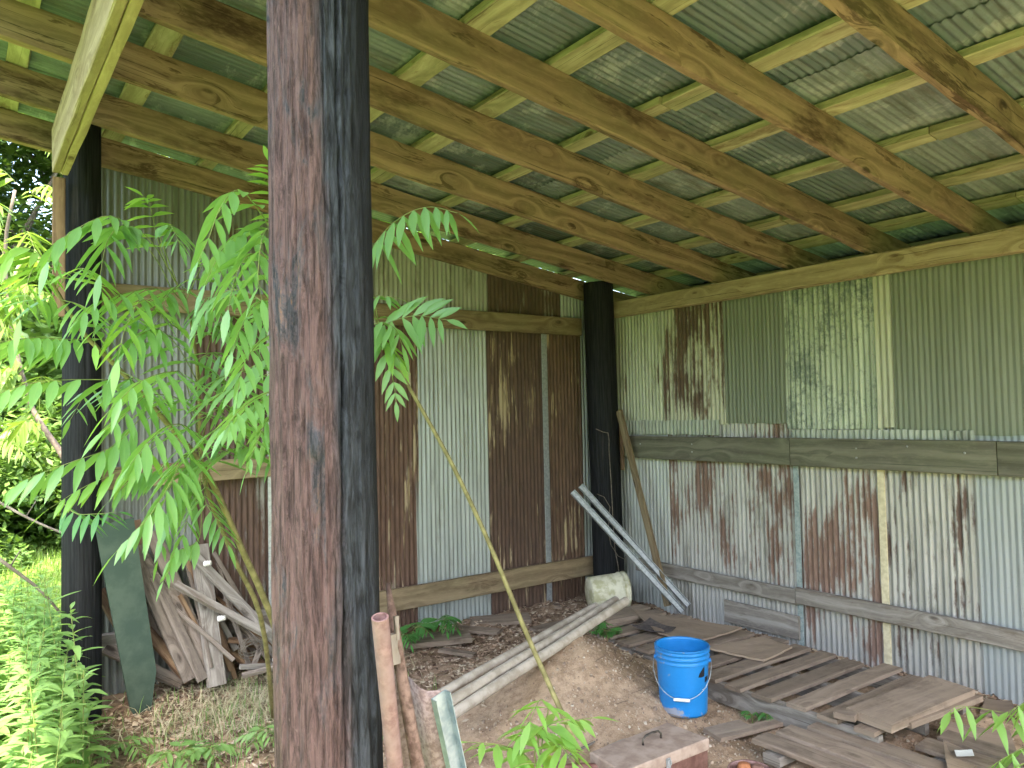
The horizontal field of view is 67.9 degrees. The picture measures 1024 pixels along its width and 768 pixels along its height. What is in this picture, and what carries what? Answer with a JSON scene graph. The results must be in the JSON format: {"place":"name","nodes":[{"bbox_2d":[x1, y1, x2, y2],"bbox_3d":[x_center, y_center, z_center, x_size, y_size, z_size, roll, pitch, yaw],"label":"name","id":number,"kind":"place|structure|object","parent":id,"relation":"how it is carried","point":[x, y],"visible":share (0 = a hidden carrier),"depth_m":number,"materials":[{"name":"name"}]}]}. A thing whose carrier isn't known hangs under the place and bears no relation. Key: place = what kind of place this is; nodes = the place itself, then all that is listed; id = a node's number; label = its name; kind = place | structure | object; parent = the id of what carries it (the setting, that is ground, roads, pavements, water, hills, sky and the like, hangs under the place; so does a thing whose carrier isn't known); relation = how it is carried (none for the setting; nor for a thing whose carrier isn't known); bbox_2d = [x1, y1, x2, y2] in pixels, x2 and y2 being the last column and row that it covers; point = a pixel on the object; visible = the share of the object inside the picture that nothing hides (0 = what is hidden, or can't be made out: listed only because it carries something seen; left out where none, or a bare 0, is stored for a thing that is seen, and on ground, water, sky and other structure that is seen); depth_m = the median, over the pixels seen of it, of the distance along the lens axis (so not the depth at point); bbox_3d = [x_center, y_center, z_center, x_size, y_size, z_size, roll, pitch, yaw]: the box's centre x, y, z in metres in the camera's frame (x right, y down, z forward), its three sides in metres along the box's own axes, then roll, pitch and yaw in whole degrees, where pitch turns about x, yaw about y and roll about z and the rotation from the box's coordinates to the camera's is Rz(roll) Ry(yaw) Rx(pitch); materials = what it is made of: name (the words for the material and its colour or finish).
{"place":"outdoors","nodes":[
{"label":"outdoors","id":0,"kind":"place"},
{"bbox_2d":[0,535,60,660],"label":"lawn grass","id":1,"kind":"structure","parent":0,"point":[51,553],"depth_m":8.35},
{"bbox_2d":[0,540,1023,767],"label":"ground","id":2,"kind":"structure","parent":0,"point":[523,689],"depth_m":3.98,"materials":[{"name":"soil"}]},
{"bbox_2d":[0,569,10,657],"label":"weed","id":3,"kind":"object","parent":2,"relation":"on","point":[2,585],"visible":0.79,"depth_m":4.10,"materials":[{"name":"green plant"}]},
{"bbox_2d":[0,549,60,615],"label":"dead branch","id":4,"kind":"object","parent":3,"relation":"attached to","point":[14,570],"visible":0.72,"depth_m":4.13,"materials":[{"name":"wood"}]},
{"bbox_2d":[0,653,25,742],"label":"weed","id":5,"kind":"object","parent":2,"relation":"on","point":[7,661],"visible":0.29,"depth_m":3.76,"materials":[{"name":"green plant"}]},
{"bbox_2d":[0,697,25,767],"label":"weed","id":6,"kind":"object","parent":2,"relation":"on","point":[4,749],"visible":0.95,"depth_m":2.57,"materials":[{"name":"green plant"}]},
{"bbox_2d":[0,637,52,745],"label":"weed","id":7,"kind":"object","parent":2,"relation":"on","point":[11,682],"visible":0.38,"depth_m":3.62,"materials":[{"name":"green plant"}]},
{"bbox_2d":[0,671,56,767],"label":"weed","id":8,"kind":"object","parent":2,"relation":"on","point":[27,709],"visible":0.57,"depth_m":2.94,"materials":[{"name":"green plant"}]},
{"bbox_2d":[0,650,56,761],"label":"weed","id":9,"kind":"object","parent":2,"relation":"on","point":[23,672],"visible":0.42,"depth_m":3.25,"materials":[{"name":"green plant"}]},
{"bbox_2d":[0,152,57,298],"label":"tree","id":10,"kind":"object","parent":2,"relation":"on","point":[33,215],"visible":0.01,"depth_m":14.79,"materials":[{"name":"green plant"}]},
{"bbox_2d":[0,140,59,305],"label":"tree","id":11,"kind":"object","parent":2,"relation":"on","point":[19,167],"visible":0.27,"depth_m":15.83,"materials":[{"name":"green plant"}]},
{"bbox_2d":[0,152,60,477],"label":"sumac tree","id":12,"kind":"object","parent":2,"relation":"on","point":[22,426],"visible":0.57,"depth_m":6.15,"materials":[{"name":"green plant"}]},
{"bbox_2d":[0,409,60,570],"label":"bush","id":13,"kind":"object","parent":2,"relation":"on","point":[22,473],"visible":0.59,"depth_m":8.79,"materials":[{"name":"green plant"}]},
{"bbox_2d":[0,399,61,553],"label":"bush","id":14,"kind":"object","parent":2,"relation":"on","point":[56,537],"visible":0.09,"depth_m":9.83,"materials":[{"name":"green plant"}]},
{"bbox_2d":[0,293,61,539],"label":"bush","id":15,"kind":"object","parent":2,"relation":"on","point":[45,329],"visible":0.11,"depth_m":10.96,"materials":[{"name":"green plant"}]},
{"bbox_2d":[0,369,61,549],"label":"bush","id":16,"kind":"object","parent":2,"relation":"on","point":[11,526],"visible":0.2,"depth_m":10.04,"materials":[{"name":"green plant"}]},
{"bbox_2d":[0,309,61,528],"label":"bush","id":17,"kind":"object","parent":2,"relation":"on","point":[48,369],"depth_m":11.09,"materials":[{"name":"green plant"}]},
{"bbox_2d":[2,627,64,757],"bbox_3d":[-2.198,1.479,3.481,0.256,0.716,0.256,1,-3,-42],"label":"weed","id":18,"kind":"object","parent":2,"relation":"on","point":[38,643],"visible":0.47,"depth_m":3.50,"materials":[{"name":"green plant"}]},
{"bbox_2d":[12,662,60,759],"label":"weed","id":19,"kind":"object","parent":2,"relation":"on","point":[39,682],"visible":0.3,"depth_m":3.41,"materials":[{"name":"green plant"}]},
{"bbox_2d":[0,713,73,767],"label":"weed","id":20,"kind":"object","parent":2,"relation":"on","point":[31,735],"visible":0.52,"depth_m":2.78,"materials":[{"name":"green plant"}]},
{"bbox_2d":[14,628,64,745],"bbox_3d":[-2.277,1.524,3.694,0.284,0.644,0.324,1,-3,-41],"label":"weed","id":21,"kind":"object","parent":2,"relation":"on","point":[46,693],"visible":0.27,"depth_m":3.72,"materials":[{"name":"green plant"}]},
{"bbox_2d":[14,579,67,718],"bbox_3d":[-2.457,1.443,3.976,0.287,0.804,0.287,0,-2,-25],"label":"weed","id":22,"kind":"object","parent":2,"relation":"on","point":[33,622],"visible":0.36,"depth_m":4.01,"materials":[{"name":"green plant"}]},
{"bbox_2d":[0,679,82,767],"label":"weed","id":23,"kind":"object","parent":2,"relation":"on","point":[34,694],"visible":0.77,"depth_m":2.72,"materials":[{"name":"green plant"}]},
{"bbox_2d":[21,574,84,724],"bbox_3d":[-2.338,1.413,3.907,0.309,0.865,0.309,0,-3,-31],"label":"weed","id":24,"kind":"object","parent":2,"relation":"on","point":[48,609],"visible":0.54,"depth_m":3.91,"materials":[{"name":"green plant"}]},
{"bbox_2d":[27,711,88,767],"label":"weed","id":25,"kind":"object","parent":2,"relation":"on","point":[63,738],"visible":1,"depth_m":2.64,"materials":[{"name":"green plant"}]},
{"bbox_2d":[34,661,89,767],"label":"weed","id":26,"kind":"object","parent":2,"relation":"on","point":[69,691],"visible":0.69,"depth_m":3.20,"materials":[{"name":"green plant"}]},
{"bbox_2d":[35,719,91,767],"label":"weed","id":27,"kind":"object","parent":2,"relation":"on","point":[65,725],"visible":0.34,"depth_m":2.97,"materials":[{"name":"green plant"}]},
{"bbox_2d":[44,658,92,763],"bbox_3d":[-2.104,1.565,3.595,0.217,0.542,0.255,1,-3,-45],"label":"weed","id":28,"kind":"object","parent":2,"relation":"on","point":[71,675],"visible":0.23,"depth_m":3.60,"materials":[{"name":"green plant"}]},
{"bbox_2d":[45,602,110,767],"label":"weed","id":29,"kind":"object","parent":2,"relation":"on","point":[76,650],"visible":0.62,"depth_m":3.55,"materials":[{"name":"green plant"}]},
{"bbox_2d":[53,668,112,767],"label":"weed","id":30,"kind":"object","parent":2,"relation":"on","point":[83,714],"visible":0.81,"depth_m":3.29,"materials":[{"name":"green plant"}]},
{"bbox_2d":[59,668,123,767],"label":"weed","id":31,"kind":"object","parent":2,"relation":"on","point":[101,753],"visible":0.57,"depth_m":3.46,"materials":[{"name":"green plant"}]},
{"bbox_2d":[96,518,155,715],"bbox_3d":[-2.138,1.298,4.209,0.302,1.094,0.090,0,-3,-36],"label":"green board","id":32,"kind":"object","parent":2,"relation":"on","point":[124,586],"visible":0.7,"depth_m":4.20,"materials":[{"name":"paint"}]},
{"bbox_2d":[99,735,163,762],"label":"sumac seedling","id":33,"kind":"object","parent":2,"relation":"on","point":[113,747],"visible":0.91,"depth_m":3.65,"materials":[{"name":"green plant"}]},
{"bbox_2d":[0,247,271,627],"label":"sumac shrub","id":34,"kind":"object","parent":2,"relation":"on","point":[33,348],"visible":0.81,"depth_m":2.64,"materials":[{"name":"green plant"}]},
{"bbox_2d":[102,645,182,689],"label":"lumber board","id":35,"kind":"object","parent":2,"relation":"on","point":[166,676],"visible":0.45,"depth_m":4.42,"materials":[{"name":"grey wood"}]},
{"bbox_2d":[34,186,273,724],"bbox_3d":[-1.310,0.568,3.061,0.825,2.476,2.024,0,-2,-21],"label":"sumac shrub","id":36,"kind":"object","parent":2,"relation":"on","point":[70,240],"visible":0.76,"depth_m":2.56,"materials":[{"name":"green plant"}]},
{"bbox_2d":[150,626,189,683],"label":"lumber board","id":37,"kind":"object","parent":2,"relation":"on","point":[160,646],"visible":0.5,"depth_m":4.40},
{"bbox_2d":[134,739,213,767],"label":"sumac seedling","id":38,"kind":"object","parent":2,"relation":"on","point":[152,758],"visible":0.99,"depth_m":3.46,"materials":[{"name":"green plant"}]},
{"bbox_2d":[170,735,243,767],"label":"sumac seedling","id":39,"kind":"object","parent":2,"relation":"on","point":[222,747],"visible":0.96,"depth_m":3.55,"materials":[{"name":"green plant"}]},
{"bbox_2d":[187,145,269,491],"bbox_3d":[-0.868,0.567,2.800,0.440,2.401,1.738,-1,-2,-7],"label":"sumac shrub","id":40,"kind":"object","parent":2,"relation":"on","point":[231,251],"visible":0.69,"depth_m":2.12,"materials":[{"name":"green plant"}]},
{"bbox_2d":[219,599,271,655],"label":"lumber board","id":41,"kind":"object","parent":2,"relation":"on","point":[269,645],"visible":0.26,"depth_m":4.63,"materials":[{"name":"grey wood"}]},
{"bbox_2d":[222,593,250,663],"bbox_3d":[-1.663,1.440,4.571,0.240,0.493,0.026,-2,-2,24],"label":"thin lath","id":42,"kind":"object","parent":41,"relation":"on","point":[226,602],"visible":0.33,"depth_m":4.57,"materials":[{"name":"grey wood"}]},
{"bbox_2d":[214,559,249,670],"bbox_3d":[-1.683,1.368,4.572,0.391,0.658,0.021,-3,-3,38],"label":"thin lath","id":43,"kind":"object","parent":42,"relation":"on","point":[239,634],"visible":0.48,"depth_m":4.53,"materials":[{"name":"grey wood"}]},
{"bbox_2d":[232,724,273,753],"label":"sumac seedling","id":44,"kind":"object","parent":2,"relation":"on","point":[250,736],"visible":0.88,"depth_m":3.69,"materials":[{"name":"green plant"}]},
{"bbox_2d":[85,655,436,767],"bbox_3d":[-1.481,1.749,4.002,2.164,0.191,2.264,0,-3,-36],"label":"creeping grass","id":45,"kind":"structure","parent":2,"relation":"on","point":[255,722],"depth_m":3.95,"materials":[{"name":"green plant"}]},
{"bbox_2d":[76,651,464,765],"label":"dry grass","id":46,"kind":"structure","parent":2,"relation":"on","point":[232,697],"depth_m":4.13,"materials":[{"name":"plant"}]},
{"bbox_2d":[138,546,194,683],"bbox_3d":[-2.035,1.310,4.395,0.430,0.808,0.074,-1,-2,6],"label":"lumber board","id":47,"kind":"object","parent":46,"relation":"on","point":[174,649],"visible":0.55,"depth_m":4.37,"materials":[{"name":"brown wood"}]},
{"bbox_2d":[149,530,205,680],"bbox_3d":[-1.944,1.294,4.482,0.473,0.862,0.085,-2,-2,14],"label":"lumber board","id":48,"kind":"object","parent":46,"relation":"on","point":[194,635],"visible":0.53,"depth_m":4.48,"materials":[{"name":"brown wood"}]},
{"bbox_2d":[175,606,234,661],"bbox_3d":[-1.872,1.391,4.428,0.541,0.440,0.031,-1,-2,6],"label":"thin lath","id":49,"kind":"object","parent":48,"relation":"on","point":[208,637],"visible":0.74,"depth_m":4.41,"materials":[{"name":"grey wood"}]},
{"bbox_2d":[192,543,226,687],"bbox_3d":[-1.798,1.356,4.497,0.104,0.781,0.333,1,-3,-40],"label":"lumber board","id":50,"kind":"object","parent":46,"relation":"on","point":[204,585],"visible":0.74,"depth_m":4.46,"materials":[{"name":"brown wood"}]},
{"bbox_2d":[139,544,206,682],"bbox_3d":[-1.979,1.321,4.410,0.475,0.776,0.067,-2,-2,14],"label":"lumber board","id":51,"kind":"object","parent":50,"relation":"on","point":[176,624],"visible":0.88,"depth_m":4.38,"materials":[{"name":"brown wood"}]},
{"bbox_2d":[181,548,213,668],"bbox_3d":[-1.861,1.313,4.488,0.349,0.658,0.023,-3,-3,39],"label":"thin lath","id":52,"kind":"object","parent":50,"relation":"on","point":[208,653],"visible":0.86,"depth_m":4.45,"materials":[{"name":"grey wood"}]},
{"bbox_2d":[239,663,272,669],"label":"lumber board","id":53,"kind":"object","parent":46,"relation":"on","point":[251,666],"visible":0.41,"depth_m":4.38,"materials":[{"name":"grey wood"}]},
{"bbox_2d":[191,554,271,643],"bbox_3d":[-1.608,1.314,4.526,0.628,0.670,0.058,-1,-2,-3],"label":"lumber board","id":54,"kind":"object","parent":53,"relation":"on","point":[228,591],"visible":0.48,"depth_m":4.51,"materials":[{"name":"grey wood"}]},
{"bbox_2d":[172,580,267,636],"bbox_3d":[-1.693,1.310,4.426,0.526,0.356,0.049,-1,-2,-10],"label":"lumber board","id":55,"kind":"object","parent":54,"relation":"on","point":[215,606],"visible":0.91,"depth_m":4.41,"materials":[{"name":"grey wood"}]},
{"bbox_2d":[249,640,262,670],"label":"lumber board","id":56,"kind":"object","parent":53,"relation":"on","point":[257,656],"visible":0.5,"depth_m":4.45,"materials":[{"name":"grey wood"}]},
{"bbox_2d":[238,636,263,659],"bbox_3d":[-1.524,1.543,4.449,0.149,0.136,0.053,0,-3,-36],"label":"wire coil","id":57,"kind":"object","parent":56,"relation":"on","point":[245,647],"visible":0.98,"depth_m":4.44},
{"bbox_2d":[74,670,467,767],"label":"wood chips","id":58,"kind":"object","parent":2,"relation":"on","point":[136,724],"visible":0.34,"depth_m":3.97,"materials":[{"name":"wood"}]},
{"bbox_2d":[371,612,402,767],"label":"steel pipe","id":59,"kind":"object","parent":2,"relation":"on","point":[386,681],"visible":1,"depth_m":1.29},
{"bbox_2d":[123,594,652,767],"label":"leaf litter","id":60,"kind":"object","parent":2,"relation":"on","point":[498,640],"visible":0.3,"depth_m":4.70,"materials":[{"name":"plant"}]},
{"bbox_2d":[386,583,424,767],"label":"leaning stick","id":61,"kind":"object","parent":2,"relation":"on","point":[410,723],"visible":0.84,"depth_m":1.47,"materials":[{"name":"wood"}]},
{"bbox_2d":[390,615,400,664],"bbox_3d":[-0.227,0.491,1.459,0.023,0.090,0.020,0,-3,-36],"label":"wood splinter","id":62,"kind":"object","parent":61,"relation":"attached to","point":[395,636],"visible":0.77,"depth_m":1.46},
{"bbox_2d":[400,622,435,648],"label":"sumac seedling","id":63,"kind":"object","parent":2,"relation":"on","point":[422,630],"visible":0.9,"depth_m":5.21,"materials":[{"name":"green plant"}]},
{"bbox_2d":[394,673,445,767],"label":"roofing sheet","id":64,"kind":"object","parent":2,"relation":"on","point":[432,753],"visible":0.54,"depth_m":1.54,"materials":[{"name":"metal"}]},
{"bbox_2d":[404,629,471,648],"bbox_3d":[-0.517,1.776,5.300,0.454,0.045,0.227,-1,-2,-11],"label":"plank","id":65,"kind":"object","parent":2,"relation":"on","point":[440,639],"visible":0.81,"depth_m":5.23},
{"bbox_2d":[416,614,463,639],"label":"sumac seedling","id":66,"kind":"object","parent":2,"relation":"on","point":[443,621],"visible":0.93,"depth_m":5.32,"materials":[{"name":"green plant"}]},
{"bbox_2d":[431,689,466,767],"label":"metal channel","id":67,"kind":"object","parent":2,"relation":"on","point":[447,728],"visible":1,"depth_m":1.50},
{"bbox_2d":[438,648,476,657],"bbox_3d":[-0.365,1.791,5.077,0.251,0.040,0.074,-2,-2,16],"label":"plank","id":68,"kind":"object","parent":2,"relation":"on","point":[457,652],"visible":0.95,"depth_m":5.06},
{"bbox_2d":[372,207,579,764],"bbox_3d":[0.048,0.618,2.834,1.320,2.304,0.726,1,-3,-43],"label":"sumac shrub","id":69,"kind":"object","parent":2,"relation":"on","point":[416,331],"visible":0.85,"depth_m":2.60,"materials":[{"name":"green plant"}]},
{"bbox_2d":[451,625,502,634],"bbox_3d":[-0.265,1.793,5.546,0.389,0.032,0.104,-2,-2,23],"label":"plank","id":70,"kind":"object","parent":2,"relation":"on","point":[483,630],"visible":0.83,"depth_m":5.51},
{"bbox_2d":[470,612,530,625],"bbox_3d":[-0.091,1.796,5.797,0.459,0.044,0.207,-1,-2,-5],"label":"plank","id":71,"kind":"object","parent":2,"relation":"on","point":[504,619],"visible":0.91,"depth_m":5.76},
{"bbox_2d":[0,0,1023,767],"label":"open shed","id":72,"kind":"structure","parent":2,"relation":"on","point":[794,228],"depth_m":4.33,"materials":[{"name":"metal"}]},
{"bbox_2d":[438,602,598,692],"bbox_3d":[0.080,1.441,4.197,0.048,0.196,1.384,-3,-3,40],"label":"plastic pipe","id":73,"kind":"object","parent":2,"relation":"on","point":[469,677],"visible":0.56,"depth_m":4.04,"materials":[{"name":"plastic"}]},
{"bbox_2d":[245,634,819,763],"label":"dirt crumbs","id":74,"kind":"object","parent":2,"relation":"on","point":[712,745],"visible":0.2,"depth_m":3.93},
{"bbox_2d":[451,596,618,704],"bbox_3d":[0.175,1.435,4.195,0.051,0.235,1.513,-3,-3,40],"label":"plastic pipe","id":75,"kind":"object","parent":2,"relation":"on","point":[469,689],"visible":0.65,"depth_m":4.01,"materials":[{"name":"plastic"}]},
{"bbox_2d":[461,699,617,767],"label":"sumac seedling","id":76,"kind":"object","parent":2,"relation":"on","point":[516,757],"visible":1,"depth_m":1.90,"materials":[{"name":"green plant"}]},
{"bbox_2d":[454,597,629,718],"bbox_3d":[0.207,1.448,4.132,0.054,0.293,1.515,-3,-3,41],"label":"plastic pipe","id":77,"kind":"object","parent":2,"relation":"on","point":[467,704],"visible":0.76,"depth_m":4.00,"materials":[{"name":"plastic"}]},
{"bbox_2d":[144,597,981,767],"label":"twigs","id":78,"kind":"object","parent":2,"relation":"on","point":[595,661],"visible":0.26,"depth_m":4.19,"materials":[{"name":"wood"}]},
{"bbox_2d":[585,571,631,606],"bbox_3d":[0.765,1.661,6.103,0.311,0.296,0.296,-1,-2,-12],"label":"old bucket","id":79,"kind":"object","parent":2,"relation":"on","point":[600,589],"visible":0.75,"depth_m":6.00,"materials":[{"name":"white plastic"}]},
{"bbox_2d":[571,490,684,613],"bbox_3d":[0.881,1.278,5.811,0.851,0.954,0.041,-1,-2,2],"label":"metal channel","id":80,"kind":"object","parent":2,"relation":"on","point":[629,553],"visible":0.99,"depth_m":5.81,"materials":[{"name":"metal"}]},
{"bbox_2d":[578,484,690,607],"bbox_3d":[0.953,1.258,5.950,0.849,0.961,0.043,-1,-2,8],"label":"metal channel","id":81,"kind":"object","parent":2,"relation":"on","point":[632,543],"visible":1,"depth_m":5.96,"materials":[{"name":"metal"}]},
{"bbox_2d":[617,409,670,606],"bbox_3d":[1.051,0.966,6.133,0.039,1.529,0.626,0,-3,-28],"label":"leaning board","id":82,"kind":"object","parent":2,"relation":"on","point":[639,492],"visible":0.93,"depth_m":6.13,"materials":[{"name":"brown wood"}]},
{"bbox_2d":[590,723,708,767],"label":"tool chest","id":83,"kind":"object","parent":2,"relation":"on","point":[667,745],"visible":0.99,"depth_m":3.08,"materials":[{"name":"brown paint"}]},
{"bbox_2d":[588,604,753,659],"bbox_3d":[0.978,1.752,5.281,0.828,0.135,1.079,0,-3,-36],"label":"pallet","id":84,"kind":"object","parent":2,"relation":"on","point":[635,638],"visible":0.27,"depth_m":5.07,"materials":[{"name":"brown wood"}]},
{"bbox_2d":[603,609,643,624],"bbox_3d":[0.794,1.688,5.501,0.408,0.040,0.133,0,-3,-26],"label":"plank","id":85,"kind":"object","parent":84,"relation":"on","point":[623,617],"visible":0.59,"depth_m":5.46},
{"bbox_2d":[632,618,675,632],"bbox_3d":[0.960,1.646,5.150,0.195,0.049,0.260,0,-3,-36],"label":"metal scrap","id":86,"kind":"object","parent":84,"relation":"on","point":[647,624],"visible":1,"depth_m":5.19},
{"bbox_2d":[632,608,741,640],"bbox_3d":[1.083,1.653,5.215,0.866,0.041,0.384,-3,-3,42],"label":"plywood sheet","id":87,"kind":"object","parent":84,"relation":"on","point":[699,629],"visible":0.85,"depth_m":5.14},
{"bbox_2d":[653,636,711,718],"bbox_3d":[0.899,1.546,4.005,0.314,0.341,0.313,0,-3,-36],"label":"blue bucket","id":88,"kind":"object","parent":2,"relation":"on","point":[682,669],"visible":1,"depth_m":3.92,"materials":[{"name":"plastic"}]},
{"bbox_2d":[703,719,757,741],"bbox_3d":[1.098,1.744,3.828,0.225,0.026,0.143,0,-2,-22],"label":"board offcut","id":89,"kind":"object","parent":2,"relation":"on","point":[730,730],"visible":1,"depth_m":3.81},
{"bbox_2d":[749,719,782,732],"bbox_3d":[1.313,1.749,3.905,0.309,0.022,0.073,0,-3,-26],"label":"board offcut","id":90,"kind":"object","parent":2,"relation":"on","point":[764,725],"visible":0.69,"depth_m":3.89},
{"bbox_2d":[631,602,1023,725],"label":"wall foot litter","id":91,"kind":"object","parent":2,"relation":"on","point":[977,692],"depth_m":4.60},
{"bbox_2d":[708,637,965,742],"bbox_3d":[1.699,1.694,4.247,0.982,0.140,1.200,0,-3,-36],"label":"pallet","id":92,"kind":"object","parent":2,"relation":"on","point":[813,688],"visible":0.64,"depth_m":4.17,"materials":[{"name":"brown wood"}]},
{"bbox_2d":[710,636,791,661],"bbox_3d":[1.494,1.631,4.707,0.454,0.027,0.362,0,-3,-36],"label":"plywood sheet","id":93,"kind":"object","parent":92,"relation":"on","point":[763,648],"visible":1,"depth_m":4.68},
{"bbox_2d":[833,708,857,721],"bbox_3d":[1.597,1.580,3.633,0.099,0.037,0.072,-3,-3,42],"label":"wood block","id":94,"kind":"object","parent":92,"relation":"on","point":[845,714],"depth_m":3.62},
{"bbox_2d":[846,675,974,733],"bbox_3d":[1.962,1.562,3.737,0.685,0.071,0.247,0,-3,-30],"label":"plank","id":95,"kind":"object","parent":92,"relation":"on","point":[896,710],"visible":0.97,"depth_m":3.69,"materials":[{"name":"wood"}]},
{"bbox_2d":[907,694,983,728],"bbox_3d":[2.080,1.577,3.682,0.566,0.043,0.076,0,-3,-29],"label":"plank","id":96,"kind":"object","parent":95,"relation":"on","point":[969,702],"visible":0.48,"depth_m":3.65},
{"bbox_2d":[752,721,1023,767],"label":"pallet","id":97,"kind":"object","parent":2,"relation":"on","point":[817,745],"visible":0.89,"depth_m":3.44,"materials":[{"name":"brown wood"}]},
{"bbox_2d":[940,719,1015,767],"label":"plywood sheet","id":98,"kind":"object","parent":97,"relation":"on","point":[988,735],"visible":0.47,"depth_m":3.57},
{"bbox_2d":[937,702,1023,767],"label":"sumac seedling","id":99,"kind":"object","parent":2,"relation":"on","point":[997,724],"visible":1,"depth_m":3.10,"materials":[{"name":"green plant"}]},
{"bbox_2d":[980,698,1014,716],"bbox_3d":[2.563,1.711,4.027,0.154,0.029,0.233,-2,-3,30],"label":"plywood sheet","id":100,"kind":"object","parent":2,"relation":"on","point":[1004,706],"visible":0.86,"depth_m":4.03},
{"bbox_2d":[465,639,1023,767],"bbox_3d":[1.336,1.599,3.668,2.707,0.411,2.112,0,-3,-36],"label":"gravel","id":101,"kind":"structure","parent":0,"point":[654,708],"depth_m":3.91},
{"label":"thin lath","id":102,"kind":"object","parent":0,"visible":0},
{"bbox_2d":[228,637,271,645],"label":"lumber board","id":103,"kind":"object","parent":102,"relation":"on","point":[233,640],"visible":0.36,"depth_m":4.60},
{"bbox_2d":[212,551,268,641],"bbox_3d":[-1.649,1.340,4.670,0.376,0.634,0.030,-1,-2,-5],"label":"thin lath","id":104,"kind":"object","parent":103,"relation":"on","point":[224,570],"visible":0.41,"depth_m":4.66,"materials":[{"name":"grey wood"}]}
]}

